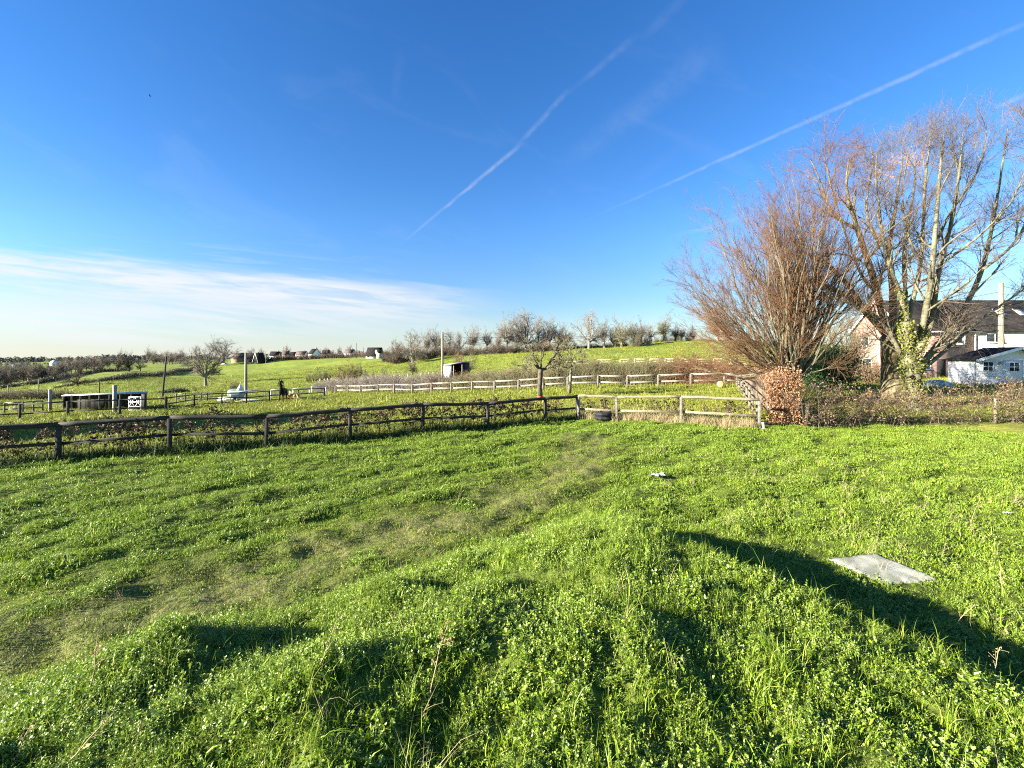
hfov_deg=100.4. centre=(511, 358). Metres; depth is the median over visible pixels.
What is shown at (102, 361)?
thorn tree
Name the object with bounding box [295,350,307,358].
village house
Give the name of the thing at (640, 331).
bare tree
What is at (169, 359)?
bare tree
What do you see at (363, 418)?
sapling
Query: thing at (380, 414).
sapling
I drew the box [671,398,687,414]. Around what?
sapling
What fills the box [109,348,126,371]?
bare tree
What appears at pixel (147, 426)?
sapling
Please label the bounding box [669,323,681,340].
bare tree
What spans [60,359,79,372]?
bare tree
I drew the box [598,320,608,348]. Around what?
bare tree
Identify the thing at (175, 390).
hedge
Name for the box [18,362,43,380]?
bare tree
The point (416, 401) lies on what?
sapling
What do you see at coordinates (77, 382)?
thorn tree
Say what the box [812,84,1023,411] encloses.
ivy tree
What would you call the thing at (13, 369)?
bare tree
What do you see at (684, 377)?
bramble thicket
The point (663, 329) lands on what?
bare tree
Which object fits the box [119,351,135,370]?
bare tree
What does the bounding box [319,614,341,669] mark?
weed stalk
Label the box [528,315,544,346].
bare tree
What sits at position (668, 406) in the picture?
sapling
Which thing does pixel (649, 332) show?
bare tree
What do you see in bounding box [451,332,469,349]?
bare tree
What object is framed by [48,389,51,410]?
gate post
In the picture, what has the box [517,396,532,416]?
sapling
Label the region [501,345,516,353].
scrub bush
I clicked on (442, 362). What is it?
utility pole
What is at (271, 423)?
sapling
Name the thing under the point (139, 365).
thorn tree
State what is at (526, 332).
bare tree
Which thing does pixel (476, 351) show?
scrub bush
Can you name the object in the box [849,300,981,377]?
brick house
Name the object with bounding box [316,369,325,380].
scrub bush
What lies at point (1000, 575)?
weed stalk
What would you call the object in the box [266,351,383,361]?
hedge
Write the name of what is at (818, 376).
evergreen bush
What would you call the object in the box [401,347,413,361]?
scrub bush
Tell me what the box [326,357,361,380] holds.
scrub bush
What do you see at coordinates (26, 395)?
hedge
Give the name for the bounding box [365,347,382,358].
village house
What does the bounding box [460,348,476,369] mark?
thorn tree
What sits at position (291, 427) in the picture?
sapling
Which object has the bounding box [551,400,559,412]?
sapling
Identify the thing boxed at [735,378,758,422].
wooden fence
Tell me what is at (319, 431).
sapling
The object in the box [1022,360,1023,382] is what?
door
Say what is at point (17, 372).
bare tree
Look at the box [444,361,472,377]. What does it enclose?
open shed
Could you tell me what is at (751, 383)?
board fence
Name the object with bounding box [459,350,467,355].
scrub bush
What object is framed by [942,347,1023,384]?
garden shed
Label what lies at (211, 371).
bare tree
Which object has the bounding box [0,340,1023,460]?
paddock grass
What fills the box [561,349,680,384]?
hedge
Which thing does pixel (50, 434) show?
sapling
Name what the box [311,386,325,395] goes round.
field gate
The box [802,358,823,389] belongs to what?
evergreen bush
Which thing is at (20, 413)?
wooden fence
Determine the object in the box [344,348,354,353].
village house
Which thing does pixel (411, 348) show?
bare tree
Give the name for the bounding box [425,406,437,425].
sapling
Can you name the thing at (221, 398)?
wooden fence
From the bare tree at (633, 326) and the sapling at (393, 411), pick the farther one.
the bare tree at (633, 326)
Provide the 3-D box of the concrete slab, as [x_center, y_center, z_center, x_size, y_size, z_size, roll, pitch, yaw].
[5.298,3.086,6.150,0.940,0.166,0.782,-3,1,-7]
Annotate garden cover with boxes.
[921,380,954,389]
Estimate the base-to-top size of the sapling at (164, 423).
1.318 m
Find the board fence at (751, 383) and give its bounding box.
[742,377,773,421]
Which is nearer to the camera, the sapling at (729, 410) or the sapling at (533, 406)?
the sapling at (729, 410)
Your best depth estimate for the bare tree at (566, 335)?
214.01 m
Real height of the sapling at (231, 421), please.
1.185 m
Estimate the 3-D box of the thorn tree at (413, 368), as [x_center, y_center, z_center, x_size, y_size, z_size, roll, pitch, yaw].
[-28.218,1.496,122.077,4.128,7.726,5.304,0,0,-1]
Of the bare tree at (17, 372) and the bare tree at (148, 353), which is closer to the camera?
the bare tree at (17, 372)
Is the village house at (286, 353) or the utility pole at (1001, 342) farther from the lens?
the village house at (286, 353)
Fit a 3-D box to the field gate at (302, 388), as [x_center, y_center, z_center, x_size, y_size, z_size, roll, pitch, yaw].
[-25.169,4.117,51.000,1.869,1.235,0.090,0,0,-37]
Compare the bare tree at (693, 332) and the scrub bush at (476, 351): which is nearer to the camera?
the scrub bush at (476, 351)
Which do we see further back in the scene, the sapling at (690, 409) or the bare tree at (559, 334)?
the bare tree at (559, 334)
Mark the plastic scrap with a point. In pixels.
(660, 474)
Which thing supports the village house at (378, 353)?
on the ground at (242, 587)
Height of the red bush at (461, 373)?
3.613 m
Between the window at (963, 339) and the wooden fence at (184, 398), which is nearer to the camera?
the window at (963, 339)
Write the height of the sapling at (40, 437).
1.277 m
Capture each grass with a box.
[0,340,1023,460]
[0,410,580,466]
[0,437,655,681]
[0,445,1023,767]
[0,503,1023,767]
[579,399,760,428]
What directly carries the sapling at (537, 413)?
on the ground at (242, 587)
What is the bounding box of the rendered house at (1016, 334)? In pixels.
[940,300,1023,349]
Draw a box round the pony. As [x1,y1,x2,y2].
[287,394,298,399]
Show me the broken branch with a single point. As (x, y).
(800, 409)
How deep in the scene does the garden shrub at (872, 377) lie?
35.38 m
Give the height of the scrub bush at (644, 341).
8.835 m
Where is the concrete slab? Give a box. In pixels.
[829,554,935,584]
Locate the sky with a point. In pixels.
(298, 175)
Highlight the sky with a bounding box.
[0,0,1023,358]
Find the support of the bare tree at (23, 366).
on the ground at (242, 587)
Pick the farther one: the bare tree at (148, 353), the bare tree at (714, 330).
the bare tree at (148, 353)
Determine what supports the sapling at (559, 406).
on the ground at (242, 587)
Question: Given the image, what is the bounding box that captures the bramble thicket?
[650,353,758,385]
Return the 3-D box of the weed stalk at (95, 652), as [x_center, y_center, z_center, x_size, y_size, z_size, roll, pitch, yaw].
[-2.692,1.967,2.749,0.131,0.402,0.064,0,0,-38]
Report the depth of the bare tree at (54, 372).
204.77 m
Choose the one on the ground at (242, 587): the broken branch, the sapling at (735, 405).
the sapling at (735, 405)
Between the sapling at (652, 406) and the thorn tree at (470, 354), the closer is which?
the sapling at (652, 406)
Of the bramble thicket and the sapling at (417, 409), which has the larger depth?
the bramble thicket
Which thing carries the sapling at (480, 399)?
on the ground at (242, 587)
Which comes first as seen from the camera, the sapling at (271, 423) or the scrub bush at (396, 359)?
the sapling at (271, 423)
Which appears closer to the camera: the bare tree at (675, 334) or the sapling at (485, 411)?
the sapling at (485, 411)
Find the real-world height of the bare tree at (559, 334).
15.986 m
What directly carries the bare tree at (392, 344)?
on the ground at (242, 587)
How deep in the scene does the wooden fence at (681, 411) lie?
18.98 m
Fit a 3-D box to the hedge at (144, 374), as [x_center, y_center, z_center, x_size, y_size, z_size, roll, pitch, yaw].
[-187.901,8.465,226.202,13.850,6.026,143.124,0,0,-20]
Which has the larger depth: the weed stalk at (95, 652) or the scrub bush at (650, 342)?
the scrub bush at (650, 342)
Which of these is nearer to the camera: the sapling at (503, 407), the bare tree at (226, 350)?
the sapling at (503, 407)
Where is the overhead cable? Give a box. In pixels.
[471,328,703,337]
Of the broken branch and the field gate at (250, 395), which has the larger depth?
the field gate at (250, 395)
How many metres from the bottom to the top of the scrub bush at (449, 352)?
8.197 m
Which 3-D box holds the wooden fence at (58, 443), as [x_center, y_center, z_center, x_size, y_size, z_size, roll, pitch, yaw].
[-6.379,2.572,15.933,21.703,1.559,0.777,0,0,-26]
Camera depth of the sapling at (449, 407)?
18.33 m
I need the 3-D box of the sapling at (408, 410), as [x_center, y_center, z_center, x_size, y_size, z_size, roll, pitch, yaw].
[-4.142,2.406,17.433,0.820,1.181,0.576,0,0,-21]
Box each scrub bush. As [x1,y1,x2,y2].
[0,362,17,384]
[33,363,50,378]
[305,369,311,381]
[311,371,317,380]
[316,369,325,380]
[323,367,331,379]
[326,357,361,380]
[361,368,368,378]
[378,347,393,361]
[384,349,402,363]
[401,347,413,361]
[416,346,428,360]
[416,348,439,360]
[419,347,429,359]
[428,348,440,357]
[435,343,454,356]
[451,342,464,362]
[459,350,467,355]
[470,342,485,354]
[476,350,488,354]
[487,340,504,354]
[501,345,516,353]
[506,340,519,352]
[512,339,526,352]
[629,331,643,346]
[638,336,649,343]
[643,333,652,343]
[662,334,673,341]
[685,327,694,340]
[810,309,880,380]
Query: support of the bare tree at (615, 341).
on the ground at (242, 587)
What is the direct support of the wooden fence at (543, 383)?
on the ground at (242, 587)
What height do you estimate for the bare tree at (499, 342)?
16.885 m
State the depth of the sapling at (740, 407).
17.99 m
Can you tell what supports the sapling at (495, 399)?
on the ground at (242, 587)
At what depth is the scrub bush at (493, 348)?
208.10 m
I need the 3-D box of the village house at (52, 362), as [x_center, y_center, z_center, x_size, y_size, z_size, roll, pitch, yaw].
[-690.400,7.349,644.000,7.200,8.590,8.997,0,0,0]
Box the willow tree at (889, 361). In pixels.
[752,109,1014,403]
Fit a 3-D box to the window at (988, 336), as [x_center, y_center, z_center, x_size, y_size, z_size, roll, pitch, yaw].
[51.399,-2.144,45.375,2.120,1.070,0.150,0,0,0]
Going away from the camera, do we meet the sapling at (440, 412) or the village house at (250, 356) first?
the sapling at (440, 412)
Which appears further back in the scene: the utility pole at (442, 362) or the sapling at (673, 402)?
the utility pole at (442, 362)
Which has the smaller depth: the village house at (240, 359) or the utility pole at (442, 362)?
the utility pole at (442, 362)
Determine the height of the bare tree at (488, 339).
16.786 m
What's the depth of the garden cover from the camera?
30.03 m
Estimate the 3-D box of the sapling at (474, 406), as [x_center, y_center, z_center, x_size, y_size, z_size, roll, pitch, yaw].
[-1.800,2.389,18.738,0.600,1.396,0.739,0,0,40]
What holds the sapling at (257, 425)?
on the ground at (242, 587)
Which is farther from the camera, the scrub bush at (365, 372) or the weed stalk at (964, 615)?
the scrub bush at (365, 372)
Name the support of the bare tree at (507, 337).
on the ground at (242, 587)
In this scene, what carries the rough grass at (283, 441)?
on the ground at (242, 587)
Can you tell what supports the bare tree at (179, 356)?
on the ground at (242, 587)
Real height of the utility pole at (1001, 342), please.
9.544 m
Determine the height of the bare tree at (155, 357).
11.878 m
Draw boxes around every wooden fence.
[0,395,577,459]
[0,397,166,419]
[0,400,43,412]
[164,388,324,410]
[175,391,226,401]
[335,373,737,393]
[575,358,744,363]
[577,394,760,427]
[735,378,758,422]
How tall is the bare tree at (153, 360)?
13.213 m
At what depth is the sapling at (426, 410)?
17.76 m
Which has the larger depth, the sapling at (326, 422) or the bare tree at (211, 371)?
the bare tree at (211, 371)
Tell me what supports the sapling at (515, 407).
on the ground at (242, 587)
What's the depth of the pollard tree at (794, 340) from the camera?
22.83 m
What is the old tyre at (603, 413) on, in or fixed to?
on the old tyre at (605, 418)
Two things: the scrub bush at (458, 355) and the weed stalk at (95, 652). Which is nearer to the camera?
the weed stalk at (95, 652)
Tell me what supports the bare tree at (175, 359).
on the ground at (242, 587)
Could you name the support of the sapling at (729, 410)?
on the ground at (242, 587)
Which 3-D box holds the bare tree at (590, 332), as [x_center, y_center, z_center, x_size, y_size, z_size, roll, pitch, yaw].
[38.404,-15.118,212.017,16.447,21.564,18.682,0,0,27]
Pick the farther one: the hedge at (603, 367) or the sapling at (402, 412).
the hedge at (603, 367)
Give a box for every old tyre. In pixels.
[594,415,610,420]
[595,411,611,416]
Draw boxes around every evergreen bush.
[802,341,870,393]
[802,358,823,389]
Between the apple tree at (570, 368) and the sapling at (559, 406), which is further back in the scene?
the apple tree at (570, 368)
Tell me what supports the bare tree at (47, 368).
on the ground at (242, 587)
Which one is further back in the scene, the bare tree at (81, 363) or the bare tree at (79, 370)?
the bare tree at (81, 363)
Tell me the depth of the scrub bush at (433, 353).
218.77 m
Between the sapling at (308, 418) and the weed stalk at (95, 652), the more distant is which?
the sapling at (308, 418)
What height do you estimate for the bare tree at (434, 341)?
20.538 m
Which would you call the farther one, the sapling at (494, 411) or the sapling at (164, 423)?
the sapling at (494, 411)
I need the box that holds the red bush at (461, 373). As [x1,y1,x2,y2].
[447,370,470,378]
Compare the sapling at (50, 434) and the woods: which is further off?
the woods
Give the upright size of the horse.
2.422 m
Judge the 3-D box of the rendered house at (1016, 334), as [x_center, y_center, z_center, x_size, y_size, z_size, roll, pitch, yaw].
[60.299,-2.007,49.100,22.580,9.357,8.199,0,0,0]
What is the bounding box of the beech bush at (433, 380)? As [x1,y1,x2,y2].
[422,371,450,391]
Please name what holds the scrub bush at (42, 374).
on the ground at (242, 587)
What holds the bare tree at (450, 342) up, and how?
on the ground at (242, 587)
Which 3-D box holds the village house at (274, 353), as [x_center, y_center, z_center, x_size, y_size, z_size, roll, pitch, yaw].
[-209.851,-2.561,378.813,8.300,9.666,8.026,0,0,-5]
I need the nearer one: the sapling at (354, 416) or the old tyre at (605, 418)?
the sapling at (354, 416)
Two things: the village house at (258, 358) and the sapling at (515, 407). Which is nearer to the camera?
the sapling at (515, 407)
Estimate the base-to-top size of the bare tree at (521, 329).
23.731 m
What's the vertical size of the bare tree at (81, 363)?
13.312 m
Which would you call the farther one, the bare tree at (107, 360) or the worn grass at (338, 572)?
the bare tree at (107, 360)
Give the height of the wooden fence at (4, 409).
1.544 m
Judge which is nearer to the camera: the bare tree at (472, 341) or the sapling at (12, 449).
the sapling at (12, 449)
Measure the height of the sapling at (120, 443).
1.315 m
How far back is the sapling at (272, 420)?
15.12 m
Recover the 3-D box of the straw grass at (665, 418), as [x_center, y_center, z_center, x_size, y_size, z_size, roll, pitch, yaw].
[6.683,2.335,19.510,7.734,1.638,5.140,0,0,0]
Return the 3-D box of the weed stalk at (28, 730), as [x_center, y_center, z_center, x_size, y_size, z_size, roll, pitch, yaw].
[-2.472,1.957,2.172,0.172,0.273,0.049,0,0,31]
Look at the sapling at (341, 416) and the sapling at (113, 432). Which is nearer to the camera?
the sapling at (113, 432)
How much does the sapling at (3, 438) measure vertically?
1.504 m
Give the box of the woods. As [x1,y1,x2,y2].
[0,350,387,365]
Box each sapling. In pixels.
[0,422,27,457]
[0,429,21,459]
[7,438,23,456]
[22,421,54,456]
[37,418,71,451]
[54,415,90,452]
[84,426,102,451]
[89,415,118,448]
[103,417,131,445]
[108,415,130,450]
[113,417,141,449]
[126,413,156,447]
[130,422,153,448]
[148,412,178,441]
[154,411,181,447]
[180,420,198,442]
[198,404,227,447]
[198,422,209,440]
[211,420,229,446]
[219,412,236,440]
[225,420,243,439]
[249,414,263,438]
[262,418,277,437]
[264,410,285,435]
[286,418,297,437]
[293,409,315,434]
[293,415,306,435]
[305,408,331,433]
[319,415,333,434]
[330,405,347,435]
[338,412,347,431]
[345,406,361,433]
[352,412,367,429]
[367,403,385,428]
[368,409,388,434]
[383,408,398,433]
[398,400,410,428]
[405,403,418,429]
[407,399,420,428]
[411,401,426,425]
[418,400,433,423]
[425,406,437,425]
[437,401,454,422]
[437,406,452,423]
[445,397,464,421]
[456,406,466,423]
[461,397,478,424]
[470,396,483,420]
[481,405,491,422]
[490,395,502,418]
[490,401,501,422]
[495,400,506,420]
[503,396,517,418]
[511,402,522,419]
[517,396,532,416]
[518,397,532,417]
[525,400,539,417]
[535,404,543,415]
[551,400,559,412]
[554,399,565,414]
[597,398,610,408]
[649,399,658,414]
[663,398,671,410]
[670,399,678,417]
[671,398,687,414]
[687,401,694,418]
[724,400,735,412]
[724,400,736,420]
[737,402,750,421]
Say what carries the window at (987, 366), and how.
in the garden shed at (990, 365)
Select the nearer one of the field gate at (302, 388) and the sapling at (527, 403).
the sapling at (527, 403)
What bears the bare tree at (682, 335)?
on the ground at (242, 587)
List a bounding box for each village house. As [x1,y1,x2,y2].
[49,360,59,365]
[231,353,244,362]
[247,352,258,362]
[252,353,264,363]
[269,350,280,356]
[282,350,289,356]
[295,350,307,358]
[308,348,320,355]
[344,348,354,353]
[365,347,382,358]
[374,349,382,357]
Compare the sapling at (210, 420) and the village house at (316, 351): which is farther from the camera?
the village house at (316, 351)
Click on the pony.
(290, 395)
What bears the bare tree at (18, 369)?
on the ground at (242, 587)
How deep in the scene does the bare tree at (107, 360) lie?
338.39 m
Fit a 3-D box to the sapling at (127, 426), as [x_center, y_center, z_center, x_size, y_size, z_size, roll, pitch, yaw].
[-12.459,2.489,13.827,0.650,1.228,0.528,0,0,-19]
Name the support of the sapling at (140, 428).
on the ground at (242, 587)
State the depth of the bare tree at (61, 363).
265.35 m
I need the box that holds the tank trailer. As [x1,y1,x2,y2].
[224,382,255,400]
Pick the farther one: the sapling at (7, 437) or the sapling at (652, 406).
the sapling at (652, 406)
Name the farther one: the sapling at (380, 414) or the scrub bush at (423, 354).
the scrub bush at (423, 354)
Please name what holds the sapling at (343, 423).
on the ground at (242, 587)
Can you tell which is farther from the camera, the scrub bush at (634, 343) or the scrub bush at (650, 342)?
the scrub bush at (650, 342)
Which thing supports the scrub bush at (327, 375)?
on the ground at (242, 587)
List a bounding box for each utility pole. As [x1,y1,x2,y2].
[161,356,166,397]
[244,353,247,396]
[441,332,443,381]
[998,283,1004,346]
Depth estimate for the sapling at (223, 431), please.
14.54 m
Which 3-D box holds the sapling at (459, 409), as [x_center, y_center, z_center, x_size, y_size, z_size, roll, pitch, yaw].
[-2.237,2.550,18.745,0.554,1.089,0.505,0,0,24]
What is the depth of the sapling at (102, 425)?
13.54 m
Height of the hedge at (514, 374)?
5.239 m
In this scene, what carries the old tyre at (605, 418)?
on the ground at (242, 587)
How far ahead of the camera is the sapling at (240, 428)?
14.67 m
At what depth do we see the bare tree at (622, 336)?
207.32 m
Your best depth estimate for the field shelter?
42.88 m
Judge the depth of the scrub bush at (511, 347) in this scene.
206.83 m
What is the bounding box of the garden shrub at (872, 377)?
[844,358,880,384]
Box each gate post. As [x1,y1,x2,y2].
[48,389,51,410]
[112,385,116,412]
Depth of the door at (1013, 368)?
31.95 m
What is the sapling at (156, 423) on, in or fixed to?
on the ground at (242, 587)
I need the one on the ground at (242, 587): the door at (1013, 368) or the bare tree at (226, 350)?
the bare tree at (226, 350)
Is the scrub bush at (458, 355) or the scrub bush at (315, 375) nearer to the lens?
the scrub bush at (458, 355)
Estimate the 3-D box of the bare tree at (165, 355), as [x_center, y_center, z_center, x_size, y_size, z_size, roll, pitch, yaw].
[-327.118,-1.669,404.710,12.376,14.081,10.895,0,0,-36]
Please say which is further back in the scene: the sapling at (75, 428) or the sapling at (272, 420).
the sapling at (272, 420)
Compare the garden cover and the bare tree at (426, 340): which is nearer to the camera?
the garden cover
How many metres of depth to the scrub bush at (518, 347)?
207.66 m
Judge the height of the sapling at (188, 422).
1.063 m
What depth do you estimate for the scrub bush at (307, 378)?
127.75 m
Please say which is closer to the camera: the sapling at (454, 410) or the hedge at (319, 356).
the sapling at (454, 410)
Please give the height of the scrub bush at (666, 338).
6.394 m
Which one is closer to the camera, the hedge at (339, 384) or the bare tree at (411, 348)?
the hedge at (339, 384)
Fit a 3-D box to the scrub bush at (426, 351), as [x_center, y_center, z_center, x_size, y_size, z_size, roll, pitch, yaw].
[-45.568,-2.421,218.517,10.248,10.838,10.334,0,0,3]
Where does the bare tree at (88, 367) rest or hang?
on the ground at (242, 587)
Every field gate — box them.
[230,390,265,401]
[293,388,309,397]
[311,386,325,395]
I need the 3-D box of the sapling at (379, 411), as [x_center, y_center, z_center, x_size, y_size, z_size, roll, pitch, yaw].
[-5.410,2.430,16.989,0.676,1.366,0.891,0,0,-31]
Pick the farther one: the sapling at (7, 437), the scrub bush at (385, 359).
the scrub bush at (385, 359)
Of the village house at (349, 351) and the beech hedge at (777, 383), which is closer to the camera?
the beech hedge at (777, 383)
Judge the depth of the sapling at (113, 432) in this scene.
13.79 m
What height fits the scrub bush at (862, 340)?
10.217 m
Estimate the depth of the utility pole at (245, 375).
55.86 m
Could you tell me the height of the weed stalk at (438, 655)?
0.523 m
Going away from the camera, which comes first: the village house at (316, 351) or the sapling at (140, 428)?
the sapling at (140, 428)
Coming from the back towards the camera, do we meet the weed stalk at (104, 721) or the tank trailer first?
the tank trailer
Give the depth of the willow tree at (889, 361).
24.65 m
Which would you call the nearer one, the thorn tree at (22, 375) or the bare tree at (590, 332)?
the bare tree at (590, 332)
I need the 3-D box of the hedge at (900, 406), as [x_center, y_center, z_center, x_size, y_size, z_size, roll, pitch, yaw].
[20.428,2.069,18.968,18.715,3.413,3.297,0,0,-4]
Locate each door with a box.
[937,359,945,376]
[1005,360,1021,383]
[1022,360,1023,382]
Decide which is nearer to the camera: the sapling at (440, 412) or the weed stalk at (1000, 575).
the weed stalk at (1000, 575)
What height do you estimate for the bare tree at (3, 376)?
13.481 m
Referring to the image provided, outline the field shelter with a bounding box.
[61,391,147,410]
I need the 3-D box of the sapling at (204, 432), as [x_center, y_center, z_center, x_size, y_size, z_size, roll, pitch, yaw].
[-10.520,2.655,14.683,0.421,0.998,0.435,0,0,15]
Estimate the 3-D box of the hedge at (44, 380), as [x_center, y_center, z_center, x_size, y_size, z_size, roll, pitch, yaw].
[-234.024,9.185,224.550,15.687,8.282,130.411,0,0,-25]
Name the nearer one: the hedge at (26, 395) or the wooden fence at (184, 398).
the wooden fence at (184, 398)
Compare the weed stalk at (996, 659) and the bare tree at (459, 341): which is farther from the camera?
the bare tree at (459, 341)
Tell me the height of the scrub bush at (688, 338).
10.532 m
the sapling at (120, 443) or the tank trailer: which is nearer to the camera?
the sapling at (120, 443)
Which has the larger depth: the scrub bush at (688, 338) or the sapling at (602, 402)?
the scrub bush at (688, 338)
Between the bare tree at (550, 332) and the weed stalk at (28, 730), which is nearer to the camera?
the weed stalk at (28, 730)
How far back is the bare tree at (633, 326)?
214.46 m
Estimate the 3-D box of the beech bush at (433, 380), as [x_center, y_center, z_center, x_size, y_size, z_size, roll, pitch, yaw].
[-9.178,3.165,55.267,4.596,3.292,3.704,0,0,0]
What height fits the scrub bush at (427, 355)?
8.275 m
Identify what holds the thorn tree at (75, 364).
on the ground at (242, 587)
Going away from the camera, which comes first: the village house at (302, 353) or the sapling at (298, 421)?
the sapling at (298, 421)
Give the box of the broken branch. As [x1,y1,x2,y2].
[792,404,816,421]
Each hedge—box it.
[0,367,131,388]
[0,387,110,399]
[50,367,193,387]
[158,387,189,392]
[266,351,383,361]
[308,369,449,391]
[437,361,583,390]
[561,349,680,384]
[742,359,805,425]
[768,371,1023,427]
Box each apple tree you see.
[511,336,574,395]
[552,338,591,394]
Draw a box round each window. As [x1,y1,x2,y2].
[957,336,965,344]
[982,361,993,371]
[986,333,1004,342]
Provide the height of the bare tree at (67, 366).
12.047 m
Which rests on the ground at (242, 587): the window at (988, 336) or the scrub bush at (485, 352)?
the scrub bush at (485, 352)
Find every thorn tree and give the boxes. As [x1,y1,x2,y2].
[15,361,28,381]
[25,365,41,380]
[50,371,97,386]
[72,359,85,369]
[95,357,105,367]
[133,359,146,370]
[405,352,417,374]
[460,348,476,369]
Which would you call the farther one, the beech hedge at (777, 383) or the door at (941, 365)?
the door at (941, 365)
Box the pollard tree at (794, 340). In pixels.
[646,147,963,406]
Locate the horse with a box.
[278,379,288,401]
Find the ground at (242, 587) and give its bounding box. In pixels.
[0,339,1023,767]
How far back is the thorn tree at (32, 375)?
234.23 m
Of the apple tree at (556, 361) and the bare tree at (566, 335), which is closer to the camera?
the apple tree at (556, 361)
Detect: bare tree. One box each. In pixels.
[0,361,16,382]
[0,364,9,383]
[3,362,24,383]
[13,363,28,380]
[14,361,36,380]
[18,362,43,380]
[41,364,57,375]
[46,365,59,380]
[53,360,74,372]
[56,359,65,371]
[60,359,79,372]
[72,356,86,368]
[74,362,84,375]
[81,356,93,369]
[88,356,100,366]
[102,353,111,367]
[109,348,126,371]
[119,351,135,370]
[145,345,152,364]
[148,353,163,363]
[149,351,158,363]
[159,350,173,362]
[164,353,173,364]
[168,351,178,363]
[175,350,185,363]
[178,355,195,368]
[183,336,230,385]
[204,338,241,360]
[389,340,403,357]
[399,328,426,362]
[421,325,432,350]
[428,326,440,347]
[436,329,460,350]
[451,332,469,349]
[463,322,481,350]
[480,326,492,346]
[493,326,503,346]
[494,310,518,346]
[507,311,528,343]
[508,307,546,349]
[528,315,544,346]
[540,311,559,344]
[552,324,564,341]
[554,321,578,345]
[570,309,602,348]
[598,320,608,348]
[604,326,621,347]
[609,312,634,346]
[627,316,640,340]
[634,315,650,341]
[644,320,656,341]
[654,309,672,341]
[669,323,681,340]
[679,328,686,340]
[689,325,697,338]
[701,317,731,340]
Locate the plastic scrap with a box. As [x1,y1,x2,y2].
[650,472,665,475]
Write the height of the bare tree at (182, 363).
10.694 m
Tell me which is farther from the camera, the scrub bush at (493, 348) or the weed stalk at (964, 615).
the scrub bush at (493, 348)
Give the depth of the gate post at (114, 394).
32.93 m
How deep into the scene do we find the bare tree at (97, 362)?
327.70 m
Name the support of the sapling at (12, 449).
on the ground at (242, 587)
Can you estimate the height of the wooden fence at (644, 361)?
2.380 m
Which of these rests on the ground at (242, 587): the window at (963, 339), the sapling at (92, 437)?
the sapling at (92, 437)
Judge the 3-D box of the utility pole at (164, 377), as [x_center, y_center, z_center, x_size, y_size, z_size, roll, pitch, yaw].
[-50.549,3.061,62.000,0.842,6.759,0.273,0,0,0]
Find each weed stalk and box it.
[15,720,33,765]
[63,700,117,767]
[80,632,107,690]
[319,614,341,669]
[426,620,454,707]
[955,604,977,628]
[988,647,1008,676]
[996,562,1004,588]
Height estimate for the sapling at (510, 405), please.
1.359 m

